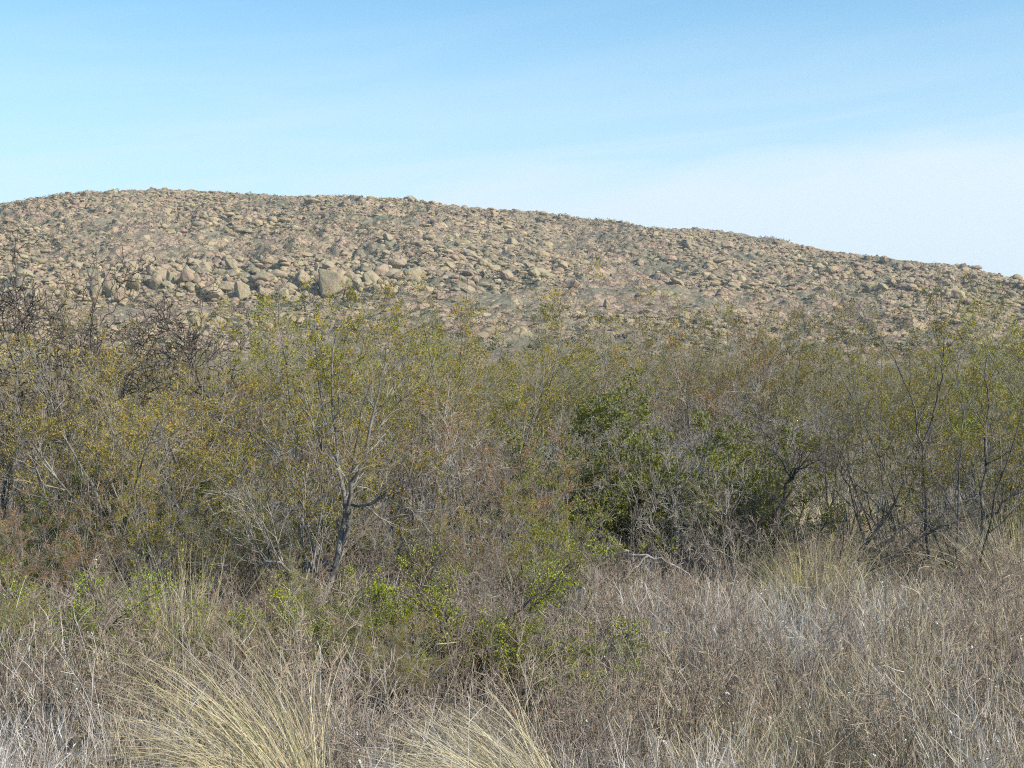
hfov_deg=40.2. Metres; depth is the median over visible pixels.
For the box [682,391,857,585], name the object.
shrub
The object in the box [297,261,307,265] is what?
boulder
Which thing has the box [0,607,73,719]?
twiggy bush
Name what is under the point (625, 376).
shrub
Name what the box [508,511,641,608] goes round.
twiggy bush
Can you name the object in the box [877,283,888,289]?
boulder
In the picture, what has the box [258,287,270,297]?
boulder
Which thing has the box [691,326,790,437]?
shrub
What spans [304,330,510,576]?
shrub
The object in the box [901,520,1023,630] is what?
twiggy bush
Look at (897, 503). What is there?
grass tussock
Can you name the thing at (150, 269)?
boulder
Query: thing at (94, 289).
boulder
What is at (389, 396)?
shrub
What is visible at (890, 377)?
shrub
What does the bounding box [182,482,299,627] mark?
shrub
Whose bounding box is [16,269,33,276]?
boulder
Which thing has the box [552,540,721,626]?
twiggy bush
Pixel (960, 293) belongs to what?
boulder
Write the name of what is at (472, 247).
boulder
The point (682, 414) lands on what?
shrub
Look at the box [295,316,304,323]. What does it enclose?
boulder
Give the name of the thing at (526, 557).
twiggy bush
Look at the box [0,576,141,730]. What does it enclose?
twiggy bush
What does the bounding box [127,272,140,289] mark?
boulder
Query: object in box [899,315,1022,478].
shrub
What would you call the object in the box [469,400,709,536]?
shrub
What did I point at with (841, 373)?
shrub
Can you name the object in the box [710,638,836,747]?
twiggy bush
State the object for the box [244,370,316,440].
shrub
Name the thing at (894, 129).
sky
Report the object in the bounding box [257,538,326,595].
twiggy bush
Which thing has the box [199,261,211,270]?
boulder
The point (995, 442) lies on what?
shrub
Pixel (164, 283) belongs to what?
boulder
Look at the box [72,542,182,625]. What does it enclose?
shrub
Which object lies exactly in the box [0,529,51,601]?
twiggy bush
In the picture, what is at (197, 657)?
twiggy bush
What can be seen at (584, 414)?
shrub
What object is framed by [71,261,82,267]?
boulder
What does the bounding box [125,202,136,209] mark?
boulder
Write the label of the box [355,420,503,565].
shrub
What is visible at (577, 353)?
shrub
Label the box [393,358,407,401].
shrub
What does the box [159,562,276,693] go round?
thorny shrub
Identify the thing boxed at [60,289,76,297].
boulder
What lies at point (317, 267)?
boulder
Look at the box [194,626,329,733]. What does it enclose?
twiggy bush
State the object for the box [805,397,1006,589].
shrub
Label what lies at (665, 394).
shrub
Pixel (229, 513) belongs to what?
shrub
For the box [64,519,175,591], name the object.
twiggy bush
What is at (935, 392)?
shrub
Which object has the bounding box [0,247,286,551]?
shrub
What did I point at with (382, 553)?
shrub
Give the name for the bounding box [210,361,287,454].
shrub
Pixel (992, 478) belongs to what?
shrub
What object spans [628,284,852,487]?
shrub
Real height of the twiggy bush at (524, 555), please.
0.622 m
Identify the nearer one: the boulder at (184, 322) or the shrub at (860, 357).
the shrub at (860, 357)
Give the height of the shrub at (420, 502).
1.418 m
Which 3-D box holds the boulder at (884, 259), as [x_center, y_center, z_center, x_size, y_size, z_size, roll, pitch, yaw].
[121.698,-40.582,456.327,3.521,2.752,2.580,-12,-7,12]
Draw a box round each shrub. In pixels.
[0,227,145,554]
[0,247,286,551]
[0,320,308,599]
[0,322,158,549]
[0,359,41,438]
[0,368,62,519]
[0,368,97,491]
[0,442,84,558]
[0,489,127,629]
[0,500,80,603]
[0,507,78,610]
[0,555,171,706]
[0,567,68,687]
[1,438,211,604]
[2,343,53,451]
[5,351,61,425]
[6,357,113,417]
[14,366,97,443]
[19,466,161,633]
[22,340,196,518]
[25,449,213,578]
[30,362,132,475]
[30,608,176,712]
[32,278,298,538]
[36,280,213,509]
[39,384,161,476]
[48,345,101,390]
[62,436,241,591]
[67,447,251,621]
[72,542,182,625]
[89,567,200,684]
[99,345,308,578]
[117,376,202,461]
[130,346,187,384]
[136,349,239,490]
[138,383,167,433]
[139,291,346,498]
[142,466,338,609]
[143,365,381,571]
[145,572,235,637]
[147,450,327,595]
[149,443,306,558]
[155,352,204,396]
[156,367,237,443]
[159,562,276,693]
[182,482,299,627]
[183,284,462,627]
[186,300,436,522]
[186,377,296,465]
[186,591,314,701]
[188,582,289,703]
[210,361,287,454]
[217,471,330,590]
[221,358,256,391]
[231,343,306,424]
[234,272,500,551]
[241,345,337,452]
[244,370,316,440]
[249,343,401,488]
[256,545,433,678]
[256,548,368,675]
[259,459,390,554]
[265,588,401,706]
[269,348,339,391]
[277,473,404,600]
[280,417,466,589]
[295,251,672,552]
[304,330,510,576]
[306,342,421,475]
[312,294,501,529]
[312,596,474,734]
[314,339,482,498]
[314,494,432,612]
[321,303,543,515]
[333,612,437,713]
[335,561,475,677]
[338,345,385,383]
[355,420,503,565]
[355,534,672,708]
[363,505,491,607]
[392,384,515,571]
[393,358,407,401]
[403,468,540,628]
[408,324,525,488]
[414,407,590,547]
[418,337,528,457]
[418,406,627,590]
[423,343,651,516]
[425,349,554,503]
[426,365,711,566]
[430,517,527,603]
[434,474,612,603]
[437,562,537,676]
[440,367,526,463]
[455,434,688,591]
[469,368,522,416]
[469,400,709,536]
[474,603,594,711]
[482,312,661,520]
[485,349,591,453]
[488,339,596,475]
[489,526,618,628]
[493,531,623,648]
[508,362,580,401]
[508,376,567,428]
[508,443,635,583]
[509,357,539,379]
[513,352,579,415]
[515,285,750,478]
[527,635,647,730]
[532,382,766,566]
[534,317,695,458]
[563,444,681,582]
[565,358,641,405]
[570,425,664,546]
[573,352,686,443]
[585,367,692,446]
[588,441,769,584]
[591,342,719,468]
[592,355,756,535]
[596,409,725,580]
[601,278,815,507]
[606,626,684,702]
[626,300,845,502]
[626,410,846,578]
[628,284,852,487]
[632,346,666,378]
[649,346,711,385]
[654,371,733,467]
[659,402,796,545]
[662,346,736,391]
[665,359,724,447]
[667,473,829,590]
[670,364,869,506]
[672,335,738,391]
[675,364,714,433]
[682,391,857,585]
[684,405,913,564]
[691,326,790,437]
[706,345,759,401]
[716,350,765,399]
[721,345,914,504]
[723,361,865,522]
[738,387,798,451]
[748,462,859,571]
[751,357,816,455]
[759,386,862,481]
[772,332,1023,521]
[777,340,841,418]
[783,284,1001,563]
[793,264,1023,599]
[794,421,913,563]
[800,354,885,439]
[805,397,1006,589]
[812,382,897,474]
[823,348,880,416]
[825,363,877,417]
[836,358,866,401]
[844,325,1006,478]
[855,366,895,406]
[855,369,960,463]
[867,342,955,443]
[868,360,914,394]
[870,346,938,424]
[875,335,1023,576]
[894,368,962,451]
[895,297,1023,533]
[896,437,1013,561]
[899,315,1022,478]
[899,396,1023,566]
[912,455,1023,580]
[919,502,1021,589]
[926,359,1023,476]
[934,385,1008,460]
[943,278,1023,441]
[961,352,1005,389]
[963,358,1004,429]
[968,374,1023,451]
[972,360,1023,417]
[978,297,1023,445]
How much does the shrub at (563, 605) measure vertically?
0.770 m
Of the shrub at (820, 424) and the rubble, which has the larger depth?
the rubble
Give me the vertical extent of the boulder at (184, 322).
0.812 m
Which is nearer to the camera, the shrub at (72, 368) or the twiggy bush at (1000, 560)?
the twiggy bush at (1000, 560)
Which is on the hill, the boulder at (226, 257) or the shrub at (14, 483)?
the boulder at (226, 257)
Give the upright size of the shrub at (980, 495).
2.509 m
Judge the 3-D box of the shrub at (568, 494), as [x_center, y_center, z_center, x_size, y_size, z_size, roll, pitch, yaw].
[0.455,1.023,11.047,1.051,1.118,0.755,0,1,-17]
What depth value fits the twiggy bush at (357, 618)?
8.42 m
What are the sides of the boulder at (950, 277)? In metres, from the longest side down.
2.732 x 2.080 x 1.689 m
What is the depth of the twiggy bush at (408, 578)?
8.99 m
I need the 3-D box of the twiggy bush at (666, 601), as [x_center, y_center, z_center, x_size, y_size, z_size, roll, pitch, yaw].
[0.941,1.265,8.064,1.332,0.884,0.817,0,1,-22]
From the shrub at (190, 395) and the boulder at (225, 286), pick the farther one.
the boulder at (225, 286)
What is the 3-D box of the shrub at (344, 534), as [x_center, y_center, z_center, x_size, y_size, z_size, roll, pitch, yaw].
[-1.258,0.506,9.007,1.804,2.332,1.679,0,1,-21]
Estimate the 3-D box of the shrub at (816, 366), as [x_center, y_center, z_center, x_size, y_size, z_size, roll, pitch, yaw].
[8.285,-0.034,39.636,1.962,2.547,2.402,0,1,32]
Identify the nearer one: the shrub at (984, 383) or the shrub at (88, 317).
the shrub at (88, 317)
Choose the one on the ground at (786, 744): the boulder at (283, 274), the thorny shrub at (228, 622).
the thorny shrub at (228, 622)
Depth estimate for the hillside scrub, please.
327.60 m
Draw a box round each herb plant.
[126,539,201,650]
[145,602,222,705]
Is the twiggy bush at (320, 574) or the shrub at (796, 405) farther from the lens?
the shrub at (796, 405)
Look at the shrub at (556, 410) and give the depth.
14.80 m
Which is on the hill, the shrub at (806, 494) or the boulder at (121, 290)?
the boulder at (121, 290)
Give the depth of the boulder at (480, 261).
374.51 m
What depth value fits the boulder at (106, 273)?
348.60 m
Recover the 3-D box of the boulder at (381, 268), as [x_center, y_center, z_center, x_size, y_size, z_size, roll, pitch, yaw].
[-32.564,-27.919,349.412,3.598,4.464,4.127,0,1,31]
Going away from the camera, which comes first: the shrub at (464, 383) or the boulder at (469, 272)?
the shrub at (464, 383)
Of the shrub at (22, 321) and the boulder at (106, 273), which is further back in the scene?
the boulder at (106, 273)
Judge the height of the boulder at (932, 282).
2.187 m
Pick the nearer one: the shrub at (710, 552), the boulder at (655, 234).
the shrub at (710, 552)
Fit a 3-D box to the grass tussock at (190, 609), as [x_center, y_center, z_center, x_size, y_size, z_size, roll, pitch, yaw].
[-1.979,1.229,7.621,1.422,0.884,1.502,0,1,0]
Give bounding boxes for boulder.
[13,244,24,252]
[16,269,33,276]
[29,288,42,296]
[43,276,55,281]
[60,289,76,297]
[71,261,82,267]
[72,283,91,295]
[88,195,96,200]
[88,273,102,296]
[104,271,113,276]
[104,276,115,295]
[112,273,123,282]
[114,284,125,302]
[122,261,138,268]
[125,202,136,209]
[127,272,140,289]
[141,277,150,282]
[145,265,154,274]
[149,273,161,289]
[151,270,166,280]
[160,264,172,268]
[161,281,173,287]
[166,270,173,280]
[178,320,189,323]
[180,265,193,281]
[186,258,201,265]
[187,309,200,313]
[199,212,207,218]
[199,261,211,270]
[200,331,209,336]
[204,287,222,299]
[213,257,220,263]
[218,281,234,291]
[222,255,232,258]
[225,258,238,268]
[226,269,237,276]
[234,281,250,300]
[242,217,252,222]
[252,271,274,282]
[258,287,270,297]
[270,269,285,275]
[271,263,280,268]
[276,272,288,278]
[279,258,293,264]
[279,282,297,289]
[279,287,288,298]
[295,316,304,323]
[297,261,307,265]
[297,274,307,284]
[302,290,308,296]
[304,197,319,203]
[305,289,317,295]
[314,265,322,271]
[318,269,345,298]
[322,261,335,269]
[345,291,359,298]
[346,274,361,277]
[352,277,361,288]
[362,270,380,283]
[373,263,388,275]
[382,233,392,240]
[384,271,395,277]
[388,259,406,268]
[407,266,422,274]
[422,285,432,291]
[436,292,444,299]
[445,262,454,268]
[450,254,459,260]
[460,285,474,292]
[462,269,477,275]
[463,280,475,286]
[464,250,477,257]
[467,245,476,250]
[471,276,478,281]
[478,259,487,263]
[500,269,513,279]
[507,237,517,244]
[524,262,534,265]
[528,268,539,276]
[529,268,547,273]
[541,235,548,240]
[541,272,554,277]
[558,261,567,268]
[570,280,579,287]
[603,299,609,306]
[636,261,643,265]
[648,300,655,305]
[651,231,658,236]
[672,278,678,284]
[685,239,690,246]
[713,257,725,262]
[722,240,733,248]
[727,282,738,286]
[740,285,753,289]
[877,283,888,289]
[879,256,889,262]
[890,278,895,284]
[902,262,913,268]
[905,284,917,290]
[914,278,923,283]
[923,279,936,286]
[934,286,950,291]
[942,291,950,297]
[947,275,954,280]
[953,290,965,298]
[967,287,979,292]
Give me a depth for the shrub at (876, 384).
53.10 m
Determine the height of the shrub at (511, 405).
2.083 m
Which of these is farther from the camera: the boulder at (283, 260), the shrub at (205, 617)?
the boulder at (283, 260)
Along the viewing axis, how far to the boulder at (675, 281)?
347.35 m
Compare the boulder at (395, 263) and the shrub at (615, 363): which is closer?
the shrub at (615, 363)
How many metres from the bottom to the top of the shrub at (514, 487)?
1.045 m
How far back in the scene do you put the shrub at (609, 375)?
37.91 m
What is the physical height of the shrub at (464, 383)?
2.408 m
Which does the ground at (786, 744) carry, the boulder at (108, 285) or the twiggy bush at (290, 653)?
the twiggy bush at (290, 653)
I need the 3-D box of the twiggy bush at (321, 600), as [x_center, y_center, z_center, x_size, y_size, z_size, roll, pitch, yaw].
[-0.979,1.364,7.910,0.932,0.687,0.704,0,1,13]
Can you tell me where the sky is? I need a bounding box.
[0,0,1023,279]
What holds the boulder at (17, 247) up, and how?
on the hill
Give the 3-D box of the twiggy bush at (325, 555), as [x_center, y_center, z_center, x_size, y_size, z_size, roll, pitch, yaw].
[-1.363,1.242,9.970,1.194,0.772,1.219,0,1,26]
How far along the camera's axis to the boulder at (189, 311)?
260.25 m
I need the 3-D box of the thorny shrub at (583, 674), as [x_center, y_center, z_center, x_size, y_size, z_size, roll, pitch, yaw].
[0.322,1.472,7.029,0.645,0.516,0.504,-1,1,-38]
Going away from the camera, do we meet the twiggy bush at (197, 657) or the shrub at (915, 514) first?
the twiggy bush at (197, 657)
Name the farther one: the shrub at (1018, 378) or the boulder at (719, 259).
the boulder at (719, 259)
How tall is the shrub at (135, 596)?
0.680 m
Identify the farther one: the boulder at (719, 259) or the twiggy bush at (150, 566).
the boulder at (719, 259)
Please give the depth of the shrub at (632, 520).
10.84 m
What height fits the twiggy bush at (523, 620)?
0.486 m
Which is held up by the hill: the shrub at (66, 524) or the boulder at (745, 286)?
the boulder at (745, 286)
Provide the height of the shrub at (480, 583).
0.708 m
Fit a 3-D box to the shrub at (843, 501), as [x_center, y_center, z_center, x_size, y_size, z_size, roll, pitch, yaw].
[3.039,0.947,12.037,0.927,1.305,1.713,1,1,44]
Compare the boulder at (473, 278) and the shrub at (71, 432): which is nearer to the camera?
the shrub at (71, 432)
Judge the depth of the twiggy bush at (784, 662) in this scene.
6.83 m
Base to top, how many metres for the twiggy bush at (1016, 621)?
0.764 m
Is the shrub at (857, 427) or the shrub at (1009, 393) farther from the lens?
the shrub at (857, 427)
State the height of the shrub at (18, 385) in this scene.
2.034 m
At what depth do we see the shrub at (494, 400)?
24.02 m
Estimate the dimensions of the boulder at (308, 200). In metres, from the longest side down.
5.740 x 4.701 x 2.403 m
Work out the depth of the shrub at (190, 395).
18.45 m
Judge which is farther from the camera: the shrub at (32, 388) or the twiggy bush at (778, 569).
the shrub at (32, 388)
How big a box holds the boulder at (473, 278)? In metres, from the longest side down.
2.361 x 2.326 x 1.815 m
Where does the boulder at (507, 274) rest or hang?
on the hill
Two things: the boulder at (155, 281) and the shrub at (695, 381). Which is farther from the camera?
the boulder at (155, 281)
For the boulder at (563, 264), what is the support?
on the hill
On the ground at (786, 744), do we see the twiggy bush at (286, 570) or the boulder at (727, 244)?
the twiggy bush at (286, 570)
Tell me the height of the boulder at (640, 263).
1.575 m
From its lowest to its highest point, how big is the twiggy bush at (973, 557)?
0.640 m
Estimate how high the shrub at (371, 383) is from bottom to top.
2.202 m
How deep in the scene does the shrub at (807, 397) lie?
15.58 m
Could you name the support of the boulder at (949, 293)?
on the hill
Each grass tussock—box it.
[21,580,462,767]
[38,535,273,688]
[330,651,565,767]
[724,525,917,621]
[760,456,937,553]
[788,442,973,530]
[821,402,952,514]
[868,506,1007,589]
[892,484,1023,600]
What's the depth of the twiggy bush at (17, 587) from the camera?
8.88 m
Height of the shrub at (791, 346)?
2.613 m
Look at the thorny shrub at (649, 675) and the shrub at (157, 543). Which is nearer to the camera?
the thorny shrub at (649, 675)
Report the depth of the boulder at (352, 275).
345.08 m
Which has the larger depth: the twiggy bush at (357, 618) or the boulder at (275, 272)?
the boulder at (275, 272)
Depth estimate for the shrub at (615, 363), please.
17.28 m
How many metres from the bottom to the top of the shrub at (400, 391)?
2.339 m
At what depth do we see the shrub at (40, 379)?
33.73 m
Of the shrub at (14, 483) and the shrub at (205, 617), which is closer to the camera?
the shrub at (205, 617)
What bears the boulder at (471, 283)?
on the hill
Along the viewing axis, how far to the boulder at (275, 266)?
353.53 m
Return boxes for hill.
[0,188,1023,390]
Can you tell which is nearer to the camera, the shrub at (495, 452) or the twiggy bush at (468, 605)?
the twiggy bush at (468, 605)
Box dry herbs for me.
[0,525,1023,767]
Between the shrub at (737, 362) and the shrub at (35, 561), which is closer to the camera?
the shrub at (35, 561)
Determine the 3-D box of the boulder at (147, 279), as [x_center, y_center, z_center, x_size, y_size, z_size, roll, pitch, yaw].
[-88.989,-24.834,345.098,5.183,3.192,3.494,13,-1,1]
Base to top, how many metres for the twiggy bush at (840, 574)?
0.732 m
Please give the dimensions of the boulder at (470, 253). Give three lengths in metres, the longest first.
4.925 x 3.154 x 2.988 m
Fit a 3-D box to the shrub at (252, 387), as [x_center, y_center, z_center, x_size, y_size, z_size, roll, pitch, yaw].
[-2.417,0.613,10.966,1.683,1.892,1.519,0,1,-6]
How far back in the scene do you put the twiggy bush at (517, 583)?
8.89 m
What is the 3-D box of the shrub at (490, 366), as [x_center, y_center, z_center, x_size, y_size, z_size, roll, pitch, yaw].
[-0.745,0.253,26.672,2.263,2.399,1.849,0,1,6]
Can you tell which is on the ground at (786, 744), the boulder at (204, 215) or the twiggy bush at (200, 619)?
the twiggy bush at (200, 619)
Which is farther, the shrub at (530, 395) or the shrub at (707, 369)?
the shrub at (707, 369)
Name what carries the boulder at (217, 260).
on the hill
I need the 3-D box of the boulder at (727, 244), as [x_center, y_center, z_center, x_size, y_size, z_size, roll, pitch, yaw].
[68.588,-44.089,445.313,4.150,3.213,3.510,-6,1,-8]
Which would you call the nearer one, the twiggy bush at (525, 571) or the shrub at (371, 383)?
the twiggy bush at (525, 571)
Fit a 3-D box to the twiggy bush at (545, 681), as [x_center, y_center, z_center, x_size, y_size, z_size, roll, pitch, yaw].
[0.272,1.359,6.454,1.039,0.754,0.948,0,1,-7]
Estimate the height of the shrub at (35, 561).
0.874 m
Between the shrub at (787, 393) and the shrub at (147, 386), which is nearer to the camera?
the shrub at (147, 386)
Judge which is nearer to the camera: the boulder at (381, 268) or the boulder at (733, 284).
the boulder at (733, 284)
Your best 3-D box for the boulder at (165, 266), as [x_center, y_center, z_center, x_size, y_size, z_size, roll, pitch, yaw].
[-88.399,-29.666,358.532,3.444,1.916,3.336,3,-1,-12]
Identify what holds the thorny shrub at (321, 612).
on the ground at (786, 744)
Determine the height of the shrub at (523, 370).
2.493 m
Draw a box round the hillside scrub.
[0,188,1023,377]
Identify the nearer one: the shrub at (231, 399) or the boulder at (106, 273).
the shrub at (231, 399)
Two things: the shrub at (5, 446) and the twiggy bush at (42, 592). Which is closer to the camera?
the twiggy bush at (42, 592)
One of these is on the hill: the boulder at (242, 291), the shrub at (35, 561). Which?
the boulder at (242, 291)
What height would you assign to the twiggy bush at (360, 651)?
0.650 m
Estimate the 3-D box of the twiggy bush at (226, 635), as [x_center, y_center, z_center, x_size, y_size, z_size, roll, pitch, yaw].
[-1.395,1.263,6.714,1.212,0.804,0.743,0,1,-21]
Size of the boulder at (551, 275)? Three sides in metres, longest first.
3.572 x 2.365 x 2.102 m
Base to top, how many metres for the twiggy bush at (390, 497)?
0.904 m
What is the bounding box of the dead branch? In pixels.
[603,536,696,582]
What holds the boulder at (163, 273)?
on the hill
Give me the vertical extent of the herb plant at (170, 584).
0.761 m
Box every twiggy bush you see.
[0,516,48,570]
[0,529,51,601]
[0,548,269,728]
[0,574,78,675]
[0,574,196,767]
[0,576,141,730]
[0,582,68,694]
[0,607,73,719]
[0,627,84,731]
[1,560,123,649]
[1,568,97,629]
[2,566,51,608]
[19,565,195,689]
[22,575,329,767]
[36,533,150,618]
[48,629,205,752]
[55,555,176,645]
[58,558,178,663]
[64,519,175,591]
[65,537,166,603]
[94,526,184,601]
[94,539,227,613]
[99,569,327,720]
[144,648,348,767]
[145,601,251,702]
[153,578,284,657]
[167,523,287,609]
[168,531,294,627]
[173,558,259,617]
[173,568,319,673]
[177,587,362,701]
[185,554,367,640]
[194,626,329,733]
[219,513,401,604]
[222,543,347,659]
[245,544,412,635]
[247,582,420,731]
[250,566,408,667]
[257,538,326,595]
[263,647,384,756]
[264,584,452,707]
[269,632,486,767]
[273,541,367,617]
[282,506,427,589]
[295,515,490,620]
[314,485,433,594]
[321,582,408,643]
[331,565,435,660]
[339,546,439,639]
[358,623,542,767]
[361,506,453,591]
[361,560,564,702]
[373,566,560,725]
[375,557,599,681]
[377,644,586,767]
[386,518,590,640]
[395,504,607,624]
[416,561,536,663]
[457,599,700,758]
[466,524,564,588]
[468,518,588,603]
[476,641,777,767]
[485,586,563,650]
[495,533,573,608]
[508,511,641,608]
[525,580,639,688]
[530,564,602,636]
[544,596,773,757]
[550,552,682,664]
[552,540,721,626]
[569,525,779,673]
[588,566,788,695]
[630,536,774,658]
[637,558,723,636]
[692,510,883,597]
[708,540,839,611]
[710,590,894,721]
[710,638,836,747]
[711,520,939,632]
[772,548,871,613]
[789,562,976,707]
[798,570,1007,681]
[799,552,964,638]
[810,621,1007,767]
[811,506,921,600]
[850,584,1023,736]
[851,501,1020,597]
[888,576,1023,698]
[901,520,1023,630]
[905,570,1023,715]
[917,522,1023,599]
[924,518,1023,618]
[926,542,1023,659]
[932,631,1023,767]
[991,577,1023,619]
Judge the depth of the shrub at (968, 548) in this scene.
10.50 m
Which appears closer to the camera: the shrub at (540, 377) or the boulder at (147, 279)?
the shrub at (540, 377)
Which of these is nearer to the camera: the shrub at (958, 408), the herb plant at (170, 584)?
the herb plant at (170, 584)
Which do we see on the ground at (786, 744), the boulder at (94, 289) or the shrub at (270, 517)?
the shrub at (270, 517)
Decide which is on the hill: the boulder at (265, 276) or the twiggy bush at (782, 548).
the boulder at (265, 276)
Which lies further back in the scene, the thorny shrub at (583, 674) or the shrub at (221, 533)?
the shrub at (221, 533)
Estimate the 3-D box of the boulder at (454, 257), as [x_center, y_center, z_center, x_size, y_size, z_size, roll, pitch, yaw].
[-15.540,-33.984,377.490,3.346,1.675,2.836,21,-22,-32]
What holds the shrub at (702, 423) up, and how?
on the ground at (786, 744)
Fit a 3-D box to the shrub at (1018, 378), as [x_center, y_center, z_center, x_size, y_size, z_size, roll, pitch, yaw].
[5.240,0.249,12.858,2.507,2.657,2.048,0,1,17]
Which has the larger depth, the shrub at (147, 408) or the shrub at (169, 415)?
the shrub at (147, 408)
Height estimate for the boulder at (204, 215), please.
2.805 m
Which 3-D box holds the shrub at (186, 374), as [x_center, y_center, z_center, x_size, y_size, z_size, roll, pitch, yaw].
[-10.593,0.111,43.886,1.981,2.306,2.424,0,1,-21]
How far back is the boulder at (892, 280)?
342.67 m
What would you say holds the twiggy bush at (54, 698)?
on the ground at (786, 744)
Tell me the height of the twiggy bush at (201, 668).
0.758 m
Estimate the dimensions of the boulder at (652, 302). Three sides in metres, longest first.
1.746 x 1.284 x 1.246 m
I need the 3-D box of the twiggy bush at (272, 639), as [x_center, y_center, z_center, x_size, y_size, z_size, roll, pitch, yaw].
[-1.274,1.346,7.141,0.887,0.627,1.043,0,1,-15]
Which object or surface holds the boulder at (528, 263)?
on the hill
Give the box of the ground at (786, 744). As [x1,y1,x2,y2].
[0,390,1023,767]
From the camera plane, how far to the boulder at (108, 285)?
335.98 m
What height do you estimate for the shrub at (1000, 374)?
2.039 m
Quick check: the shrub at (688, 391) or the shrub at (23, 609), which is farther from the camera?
the shrub at (688, 391)
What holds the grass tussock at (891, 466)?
on the ground at (786, 744)
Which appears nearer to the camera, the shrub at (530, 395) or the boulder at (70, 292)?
the shrub at (530, 395)
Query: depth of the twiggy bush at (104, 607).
8.21 m
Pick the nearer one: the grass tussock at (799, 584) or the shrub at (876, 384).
the grass tussock at (799, 584)
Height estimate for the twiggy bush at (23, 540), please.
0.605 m
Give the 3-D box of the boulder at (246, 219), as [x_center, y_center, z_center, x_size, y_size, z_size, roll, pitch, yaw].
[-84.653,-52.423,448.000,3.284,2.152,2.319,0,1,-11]
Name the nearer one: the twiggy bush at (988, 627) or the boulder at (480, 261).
the twiggy bush at (988, 627)
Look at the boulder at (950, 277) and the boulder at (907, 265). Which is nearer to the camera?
the boulder at (950, 277)
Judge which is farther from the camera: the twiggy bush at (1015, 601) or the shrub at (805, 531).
the shrub at (805, 531)
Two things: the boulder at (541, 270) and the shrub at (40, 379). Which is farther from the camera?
the boulder at (541, 270)
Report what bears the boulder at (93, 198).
on the hill
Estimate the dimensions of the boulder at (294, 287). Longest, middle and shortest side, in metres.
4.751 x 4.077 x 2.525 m
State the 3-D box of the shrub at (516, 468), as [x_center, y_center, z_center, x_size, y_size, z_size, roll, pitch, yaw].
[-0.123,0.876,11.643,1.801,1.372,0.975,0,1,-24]
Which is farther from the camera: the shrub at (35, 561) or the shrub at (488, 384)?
the shrub at (488, 384)
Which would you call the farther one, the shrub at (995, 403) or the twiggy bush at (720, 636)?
the shrub at (995, 403)
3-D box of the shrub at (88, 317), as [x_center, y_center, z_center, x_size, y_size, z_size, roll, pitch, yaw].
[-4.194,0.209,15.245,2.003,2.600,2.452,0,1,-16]
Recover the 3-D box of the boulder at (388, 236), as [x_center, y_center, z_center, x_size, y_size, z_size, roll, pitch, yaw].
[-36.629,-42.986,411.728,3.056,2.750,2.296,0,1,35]
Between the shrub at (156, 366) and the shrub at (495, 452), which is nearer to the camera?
the shrub at (495, 452)
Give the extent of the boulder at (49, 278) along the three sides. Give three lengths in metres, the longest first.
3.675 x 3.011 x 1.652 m
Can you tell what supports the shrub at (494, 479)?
on the ground at (786, 744)
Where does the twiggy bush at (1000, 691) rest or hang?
on the ground at (786, 744)
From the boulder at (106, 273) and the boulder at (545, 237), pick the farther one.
the boulder at (545, 237)
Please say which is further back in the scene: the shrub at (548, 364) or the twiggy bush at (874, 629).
the shrub at (548, 364)
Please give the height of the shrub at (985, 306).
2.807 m
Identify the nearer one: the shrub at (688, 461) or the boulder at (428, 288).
the shrub at (688, 461)
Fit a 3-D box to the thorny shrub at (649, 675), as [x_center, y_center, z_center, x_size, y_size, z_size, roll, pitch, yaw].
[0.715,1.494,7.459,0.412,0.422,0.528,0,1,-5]
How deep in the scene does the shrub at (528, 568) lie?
9.14 m
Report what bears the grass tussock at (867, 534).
on the ground at (786, 744)
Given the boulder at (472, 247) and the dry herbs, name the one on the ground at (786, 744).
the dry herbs
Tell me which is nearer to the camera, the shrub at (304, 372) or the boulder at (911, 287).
the shrub at (304, 372)
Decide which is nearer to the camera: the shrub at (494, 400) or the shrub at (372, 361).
the shrub at (494, 400)
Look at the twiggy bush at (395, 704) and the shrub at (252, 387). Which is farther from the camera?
the shrub at (252, 387)
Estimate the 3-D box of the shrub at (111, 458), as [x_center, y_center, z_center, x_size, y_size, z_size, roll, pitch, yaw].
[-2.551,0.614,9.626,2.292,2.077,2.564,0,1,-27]
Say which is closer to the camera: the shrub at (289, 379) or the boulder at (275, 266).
the shrub at (289, 379)
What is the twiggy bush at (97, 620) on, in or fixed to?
on the ground at (786, 744)
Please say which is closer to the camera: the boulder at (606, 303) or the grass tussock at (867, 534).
the grass tussock at (867, 534)
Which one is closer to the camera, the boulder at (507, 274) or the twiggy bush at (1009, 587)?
the twiggy bush at (1009, 587)
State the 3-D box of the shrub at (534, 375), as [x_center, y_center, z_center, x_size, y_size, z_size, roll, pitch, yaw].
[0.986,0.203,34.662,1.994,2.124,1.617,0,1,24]
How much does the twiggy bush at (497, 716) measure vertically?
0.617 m
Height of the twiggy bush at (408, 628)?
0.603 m
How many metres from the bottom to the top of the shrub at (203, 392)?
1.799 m
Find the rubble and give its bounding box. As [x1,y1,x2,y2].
[0,187,1023,360]
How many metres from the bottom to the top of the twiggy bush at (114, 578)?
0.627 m
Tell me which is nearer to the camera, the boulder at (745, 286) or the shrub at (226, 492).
the shrub at (226, 492)
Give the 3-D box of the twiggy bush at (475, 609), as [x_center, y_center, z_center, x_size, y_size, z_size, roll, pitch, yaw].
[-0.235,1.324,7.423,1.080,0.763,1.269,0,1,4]
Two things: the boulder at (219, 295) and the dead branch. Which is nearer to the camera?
the dead branch
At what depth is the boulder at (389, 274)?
346.62 m
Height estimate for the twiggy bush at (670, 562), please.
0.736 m

